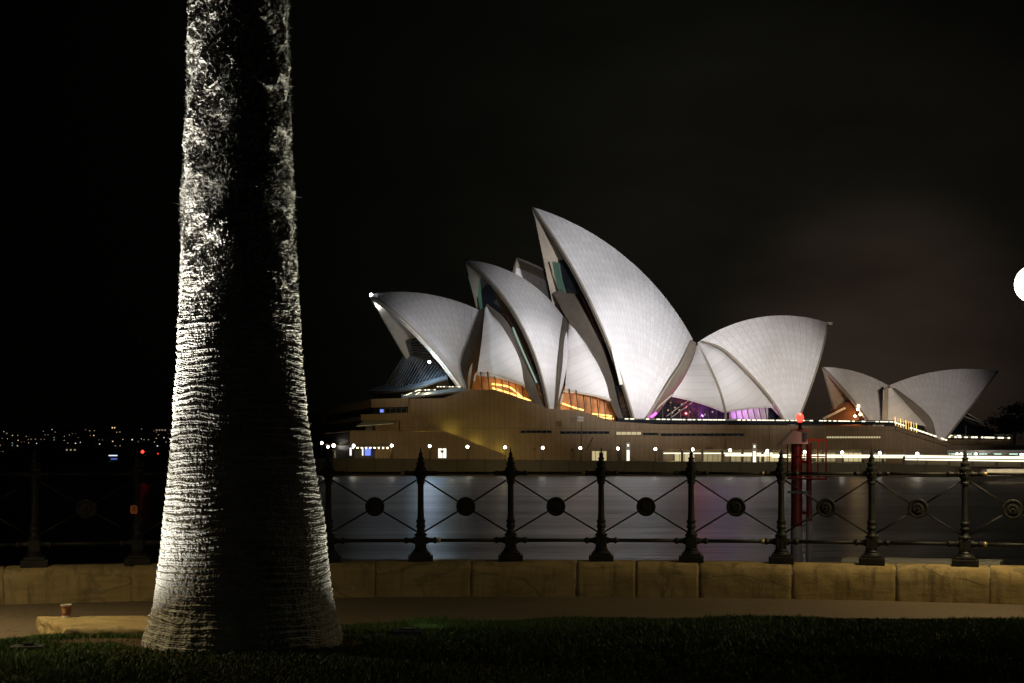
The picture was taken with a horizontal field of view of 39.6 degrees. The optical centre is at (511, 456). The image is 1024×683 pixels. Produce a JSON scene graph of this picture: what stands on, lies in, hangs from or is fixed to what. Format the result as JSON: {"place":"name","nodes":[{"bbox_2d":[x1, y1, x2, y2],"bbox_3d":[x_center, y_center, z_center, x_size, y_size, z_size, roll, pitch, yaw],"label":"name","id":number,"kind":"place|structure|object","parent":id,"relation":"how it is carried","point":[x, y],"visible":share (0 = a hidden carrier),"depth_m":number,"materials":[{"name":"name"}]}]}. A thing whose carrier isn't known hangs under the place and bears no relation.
{"place":"outdoors","nodes":[
{"label":"outdoors","id":0,"kind":"place"},
{"bbox_2d":[0,422,169,459],"bbox_3d":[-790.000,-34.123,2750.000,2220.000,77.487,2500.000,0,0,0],"label":"hill","id":1,"kind":"structure","parent":0,"point":[48,450],"depth_m":1623.14,"materials":[{"name":"black"}]},
{"bbox_2d":[0,441,4,447],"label":"shore house","id":2,"kind":"structure","parent":1,"relation":"on","point":[2,444],"depth_m":1727.17,"materials":[{"name":"grey"}]},
{"bbox_2d":[4,429,16,435],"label":"shore house","id":3,"kind":"structure","parent":1,"relation":"on","point":[7,432],"depth_m":2029.38,"materials":[{"name":"grey"}]},
{"bbox_2d":[7,440,17,446],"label":"shore house","id":4,"kind":"structure","parent":1,"relation":"on","point":[10,443],"depth_m":1758.50,"materials":[{"name":"grey"}]},
{"bbox_2d":[10,432,21,436],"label":"shore house","id":5,"kind":"structure","parent":1,"relation":"on","point":[15,433],"depth_m":1974.00,"materials":[{"name":"grey"}]},
{"bbox_2d":[10,436,22,441],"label":"shore house","id":6,"kind":"structure","parent":1,"relation":"on","point":[18,438],"depth_m":1839.75,"materials":[{"name":"grey"}]},
{"bbox_2d":[15,443,24,448],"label":"shore house","id":7,"kind":"structure","parent":1,"relation":"on","point":[19,445],"depth_m":1718.50,"materials":[{"name":"grey"}]},
{"bbox_2d":[24,433,32,438],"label":"shore house","id":8,"kind":"structure","parent":1,"relation":"on","point":[26,435],"depth_m":1950.50,"materials":[{"name":"grey"}]},
{"bbox_2d":[29,435,39,440],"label":"shore house","id":9,"kind":"structure","parent":1,"relation":"on","point":[33,437],"depth_m":1870.50,"materials":[{"name":"grey"}]},
{"bbox_2d":[32,440,40,444],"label":"shore house","id":10,"kind":"structure","parent":1,"relation":"on","point":[36,442],"depth_m":1783.57,"materials":[{"name":"grey"}]},
{"bbox_2d":[33,432,43,435],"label":"shore house","id":11,"kind":"structure","parent":1,"relation":"on","point":[39,433],"depth_m":1951.01,"materials":[{"name":"grey"}]},
{"bbox_2d":[40,436,47,440],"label":"shore house","id":12,"kind":"structure","parent":1,"relation":"on","point":[43,438],"depth_m":1879.40,"materials":[{"name":"grey"}]},
{"bbox_2d":[41,428,51,432],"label":"shore house","id":13,"kind":"structure","parent":1,"relation":"on","point":[45,429],"depth_m":2126.50,"materials":[{"name":"grey"}]},
{"bbox_2d":[50,434,58,440],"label":"shore house","id":14,"kind":"structure","parent":1,"relation":"on","point":[54,437],"depth_m":1870.50,"materials":[{"name":"grey"}]},
{"bbox_2d":[53,428,64,432],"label":"shore house","id":15,"kind":"structure","parent":1,"relation":"on","point":[56,430],"depth_m":2054.09,"materials":[{"name":"grey"}]},
{"bbox_2d":[63,447,81,451],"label":"apartment building","id":16,"kind":"structure","parent":1,"relation":"on","point":[72,449],"depth_m":1595.00,"materials":[{"name":"grey"}]},
{"bbox_2d":[69,439,79,445],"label":"shore house","id":17,"kind":"structure","parent":1,"relation":"on","point":[74,442],"depth_m":1750.50,"materials":[{"name":"grey"}]},
{"bbox_2d":[70,430,78,435],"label":"shore house","id":18,"kind":"structure","parent":1,"relation":"on","point":[73,432],"depth_m":2014.50,"materials":[{"name":"grey"}]},
{"bbox_2d":[76,433,89,437],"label":"shore house","id":19,"kind":"structure","parent":1,"relation":"on","point":[78,435],"depth_m":1855.10,"materials":[{"name":"grey"}]},
{"bbox_2d":[79,439,86,445],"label":"shore house","id":20,"kind":"structure","parent":1,"relation":"on","point":[83,442],"depth_m":1758.00,"materials":[{"name":"grey"}]},
{"bbox_2d":[78,436,89,442],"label":"shore house","id":21,"kind":"structure","parent":1,"relation":"on","point":[87,438],"depth_m":1816.44,"materials":[{"name":"grey"}]},
{"bbox_2d":[87,426,97,432],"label":"shore house","id":22,"kind":"structure","parent":1,"relation":"on","point":[90,429],"depth_m":2069.38,"materials":[{"name":"grey"}]},
{"bbox_2d":[90,432,101,438],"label":"shore house","id":23,"kind":"structure","parent":1,"relation":"on","point":[94,434],"depth_m":1917.38,"materials":[{"name":"grey"}]},
{"bbox_2d":[93,440,104,446],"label":"shore house","id":24,"kind":"structure","parent":1,"relation":"on","point":[98,443],"depth_m":1734.50,"materials":[{"name":"grey"}]},
{"bbox_2d":[97,437,105,441],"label":"shore house","id":25,"kind":"structure","parent":1,"relation":"on","point":[102,438],"depth_m":1831.40,"materials":[{"name":"grey"}]},
{"bbox_2d":[96,427,106,429],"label":"shore house","id":26,"kind":"structure","parent":1,"relation":"on","point":[101,428],"depth_m":2006.78,"materials":[{"name":"grey"}]},
{"bbox_2d":[97,425,116,428],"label":"apartment building","id":27,"kind":"structure","parent":1,"relation":"on","point":[112,426],"depth_m":2138.50,"materials":[{"name":"grey"}]},
{"bbox_2d":[106,435,117,443],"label":"shore house","id":28,"kind":"structure","parent":1,"relation":"on","point":[108,437],"depth_m":1773.38,"materials":[{"name":"grey"}]},
{"bbox_2d":[109,437,121,444],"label":"shore house","id":29,"kind":"structure","parent":1,"relation":"on","point":[112,440],"depth_m":1765.38,"materials":[{"name":"grey"}]},
{"bbox_2d":[112,441,124,448],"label":"shore house","id":30,"kind":"structure","parent":1,"relation":"on","point":[119,444],"depth_m":1702.50,"materials":[{"name":"grey"}]},
{"bbox_2d":[117,427,129,433],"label":"shore house","id":31,"kind":"structure","parent":1,"relation":"on","point":[120,429],"depth_m":1989.38,"materials":[{"name":"grey"}]},
{"bbox_2d":[122,430,131,436],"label":"shore house","id":32,"kind":"structure","parent":1,"relation":"on","point":[123,433],"depth_m":1934.53,"materials":[{"name":"grey"}]},
{"bbox_2d":[125,435,137,443],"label":"shore house","id":33,"kind":"structure","parent":1,"relation":"on","point":[130,439],"depth_m":1789.38,"materials":[{"name":"grey"}]},
{"bbox_2d":[136,438,141,443],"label":"shore house","id":34,"kind":"structure","parent":1,"relation":"on","point":[138,440],"depth_m":1791.70,"materials":[{"name":"grey"}]},
{"bbox_2d":[141,436,152,441],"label":"shore house","id":35,"kind":"structure","parent":1,"relation":"on","point":[146,438],"depth_m":1814.50,"materials":[{"name":"grey"}]},
{"bbox_2d":[143,431,153,436],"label":"shore house","id":36,"kind":"structure","parent":1,"relation":"on","point":[151,433],"depth_m":1919.86,"materials":[{"name":"grey"}]},
{"bbox_2d":[153,442,163,448],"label":"shore house","id":37,"kind":"structure","parent":1,"relation":"on","point":[158,445],"depth_m":1694.00,"materials":[{"name":"grey"}]},
{"bbox_2d":[156,431,166,435],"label":"shore house","id":38,"kind":"structure","parent":1,"relation":"on","point":[160,432],"depth_m":1895.26,"materials":[{"name":"grey"}]},
{"bbox_2d":[153,427,171,434],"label":"apartment building","id":39,"kind":"structure","parent":1,"relation":"on","point":[165,429],"depth_m":1971.00,"materials":[{"name":"grey"}]},
{"bbox_2d":[158,434,167,440],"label":"shore house","id":40,"kind":"structure","parent":1,"relation":"on","point":[163,437],"depth_m":1854.50,"materials":[{"name":"grey"}]},
{"bbox_2d":[0,460,1023,566],"bbox_3d":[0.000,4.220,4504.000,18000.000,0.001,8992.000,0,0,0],"label":"water","id":41,"kind":"structure","parent":0,"point":[55,508],"depth_m":101.36,"materials":[{"name":"black liquid"}]},
{"bbox_2d":[107,455,120,460],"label":"ferry","id":42,"kind":"object","parent":41,"relation":"on","point":[113,458],"visible":0.91,"depth_m":1298.50,"materials":[{"name":"metal"}]},
{"bbox_2d":[155,453,160,470],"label":"channel buoy","id":43,"kind":"object","parent":41,"relation":"on","point":[157,469],"visible":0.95,"depth_m":419.73,"materials":[{"name":"metal"}]},
{"bbox_2d":[314,459,332,470],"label":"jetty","id":44,"kind":"object","parent":41,"relation":"in","point":[319,464],"visible":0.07,"depth_m":347.00,"materials":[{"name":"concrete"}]},
{"bbox_2d":[777,413,828,561],"bbox_3d":[11.416,2.460,56.050,2.353,8.319,1.800,0,0,0],"label":"navigation beacon","id":45,"kind":"object","parent":41,"relation":"in","point":[796,439],"visible":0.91,"depth_m":55.83,"materials":[{"name":"red paint"}]},
{"bbox_2d":[841,557,1003,565],"bbox_3d":[5.242,3.068,18.205,1.950,3.522,0.450,0,0,24],"label":"concrete ledge","id":46,"kind":"object","parent":41,"relation":"in","point":[895,561],"visible":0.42,"depth_m":18.06,"materials":[{"name":"grey paint"}]},
{"bbox_2d":[959,469,1023,481],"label":"moored launch","id":47,"kind":"object","parent":41,"relation":"on","point":[994,478],"visible":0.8,"depth_m":236.66,"materials":[{"name":"metal"}]},
{"bbox_2d":[0,559,1023,604],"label":"harbour wall","id":48,"kind":"structure","parent":0,"point":[902,582],"depth_m":16.21,"materials":[{"name":"stone"}]},
{"bbox_2d":[0,447,1023,567],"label":"iron railing","id":49,"kind":"object","parent":48,"relation":"on","point":[645,506],"visible":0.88,"depth_m":16.37,"materials":[{"name":"metal"}]},
{"bbox_2d":[130,505,137,513],"bbox_3d":[-4.275,0.602,16.079,0.082,0.100,0.019,0,0,0],"label":"marker plate","id":50,"kind":"object","parent":49,"relation":"attached to","point":[133,509],"visible":1,"depth_m":16.08,"materials":[{"name":"orange"}]},
{"bbox_2d":[0,596,1023,638],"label":"path","id":51,"kind":"structure","parent":0,"point":[18,620],"depth_m":15.14,"materials":[{"name":"concrete"}]},
{"bbox_2d":[1014,268,1023,302],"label":"path lamp","id":52,"kind":"object","parent":51,"relation":"on","point":[1019,284],"visible":1,"depth_m":14.95,"materials":[{"name":"glass"}]},
{"bbox_2d":[0,0,1023,444],"label":"sky","id":53,"kind":"structure","parent":0,"point":[857,166],"materials":[{"name":"black"}]},
{"bbox_2d":[0,612,1023,682],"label":"lawn","id":54,"kind":"structure","parent":0,"point":[127,641],"depth_m":10.89,"materials":[{"name":"plant"}]},
{"bbox_2d":[9,642,44,651],"bbox_3d":[-3.920,1.551,11.520,0.268,0.100,0.169,0,0,-6],"label":"ground light","id":55,"kind":"object","parent":54,"relation":"on","point":[28,645],"visible":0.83,"depth_m":11.46,"materials":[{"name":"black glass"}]},
{"bbox_2d":[36,616,148,636],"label":"stone slab","id":56,"kind":"structure","parent":54,"relation":"on","point":[97,625],"depth_m":12.63,"materials":[{"name":"stone"}]},
{"bbox_2d":[61,604,71,617],"bbox_3d":[-4.112,1.424,13.120,0.099,0.118,0.099,0,0,0],"label":"paper cup","id":57,"kind":"object","parent":56,"relation":"on","point":[65,610],"visible":1,"depth_m":13.09,"materials":[{"name":"brown paper"}]},
{"bbox_2d":[141,0,342,653],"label":"palm tree","id":58,"kind":"object","parent":54,"relation":"on","point":[243,564],"visible":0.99,"depth_m":11.47,"materials":[{"name":"grey plant"}]},
{"bbox_2d":[393,627,422,635],"bbox_3d":[-0.920,1.556,12.580,0.268,0.100,0.169,0,0,0],"label":"ground light","id":59,"kind":"object","parent":54,"relation":"on","point":[409,631],"visible":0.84,"depth_m":12.50,"materials":[{"name":"black glass"}]},
{"bbox_2d":[333,458,1023,476],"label":"quay","id":60,"kind":"structure","parent":0,"point":[400,465],"depth_m":304.80,"materials":[{"name":"concrete"}]},
{"bbox_2d":[577,415,582,460],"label":"flagpole","id":61,"kind":"object","parent":60,"relation":"on","point":[580,418],"visible":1,"depth_m":309.73,"materials":[{"name":"metal"}]},
{"bbox_2d":[626,443,629,460],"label":"information pylon","id":62,"kind":"object","parent":60,"relation":"on","point":[627,451],"visible":1,"depth_m":305.94,"materials":[{"name":"metal"}]},
{"bbox_2d":[307,207,1023,462],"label":"concert hall","id":63,"kind":"structure","parent":60,"relation":"on","point":[603,331],"depth_m":355.62,"materials":[{"name":"tile"}]},
{"bbox_2d":[364,447,370,455],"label":"window","id":64,"kind":"structure","parent":63,"relation":"in","point":[367,451],"depth_m":328.37,"materials":[{"name":"glass"}]},
{"bbox_2d":[385,408,406,412],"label":"window","id":65,"kind":"structure","parent":63,"relation":"in","point":[387,410],"depth_m":323.72,"materials":[{"name":"glass"}]},
{"bbox_2d":[438,448,446,457],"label":"door","id":66,"kind":"structure","parent":63,"relation":"in","point":[440,455],"depth_m":322.57,"materials":[{"name":"glass"}]},
{"bbox_2d":[521,430,551,432],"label":"window","id":67,"kind":"structure","parent":63,"relation":"in","point":[522,431],"depth_m":333.63,"materials":[{"name":"glass"}]},
{"bbox_2d":[513,257,565,392],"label":"theatre hall","id":68,"kind":"structure","parent":63,"relation":"on","point":[533,274],"depth_m":418.50,"materials":[{"name":"tile"}]},
{"bbox_2d":[560,431,608,433],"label":"window","id":69,"kind":"structure","parent":63,"relation":"in","point":[561,432],"depth_m":337.10,"materials":[{"name":"glass"}]},
{"bbox_2d":[591,451,606,460],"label":"door","id":70,"kind":"structure","parent":63,"relation":"in","point":[594,454],"depth_m":337.97,"materials":[{"name":"glass"}]},
{"bbox_2d":[616,432,640,434],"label":"window","id":71,"kind":"structure","parent":63,"relation":"in","point":[617,433],"depth_m":340.21,"materials":[{"name":"glass"}]},
{"bbox_2d":[643,433,658,434],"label":"window","id":72,"kind":"structure","parent":63,"relation":"in","point":[643,433],"depth_m":341.83,"materials":[{"name":"glass"}]},
{"bbox_2d":[660,433,743,435],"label":"window","id":73,"kind":"structure","parent":63,"relation":"in","point":[661,434],"depth_m":345.65,"materials":[{"name":"glass"}]},
{"bbox_2d":[826,436,880,438],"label":"window","id":74,"kind":"structure","parent":63,"relation":"in","point":[827,437],"depth_m":357.32,"materials":[{"name":"glass"}]},
{"bbox_2d":[822,367,997,441],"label":"restaurant pavilion","id":75,"kind":"structure","parent":63,"relation":"on","point":[939,404],"depth_m":383.06,"materials":[{"name":"tile"}]},
{"bbox_2d":[945,434,1011,444],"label":"terrace bar","id":76,"kind":"object","parent":63,"relation":"on","point":[980,442],"visible":0.75,"depth_m":394.13,"materials":[{"name":"grey paint"}]},
{"bbox_2d":[984,416,1013,439],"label":"harbour tree","id":77,"kind":"object","parent":63,"relation":"on","point":[991,425],"visible":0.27,"depth_m":439.66,"materials":[{"name":"green plant"}]},
{"bbox_2d":[987,405,1023,444],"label":"harbour tree","id":78,"kind":"object","parent":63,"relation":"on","point":[1004,429],"visible":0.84,"depth_m":426.55,"materials":[{"name":"green plant"}]},
{"bbox_2d":[995,400,1023,438],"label":"harbour tree","id":79,"kind":"object","parent":63,"relation":"on","point":[1020,419],"visible":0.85,"depth_m":424.33,"materials":[{"name":"green plant"}]},
{"bbox_2d":[752,444,756,462],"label":"information pylon","id":80,"kind":"object","parent":60,"relation":"on","point":[754,453],"visible":1,"depth_m":301.84,"materials":[{"name":"metal"}]},
{"bbox_2d":[903,454,1023,467],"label":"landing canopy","id":81,"kind":"object","parent":60,"relation":"on","point":[980,460],"visible":0.93,"depth_m":283.33,"materials":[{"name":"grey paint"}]},
{"bbox_2d":[947,450,1023,454],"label":"quay pavilion","id":82,"kind":"structure","parent":60,"relation":"on","point":[994,452],"depth_m":292.39,"materials":[{"name":"grey paint"}]},
{"bbox_2d":[769,416,769,462],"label":"flagpole","id":83,"kind":"object","parent":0,"point":[769,439],"visible":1,"depth_m":303.25,"materials":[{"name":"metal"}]}
]}

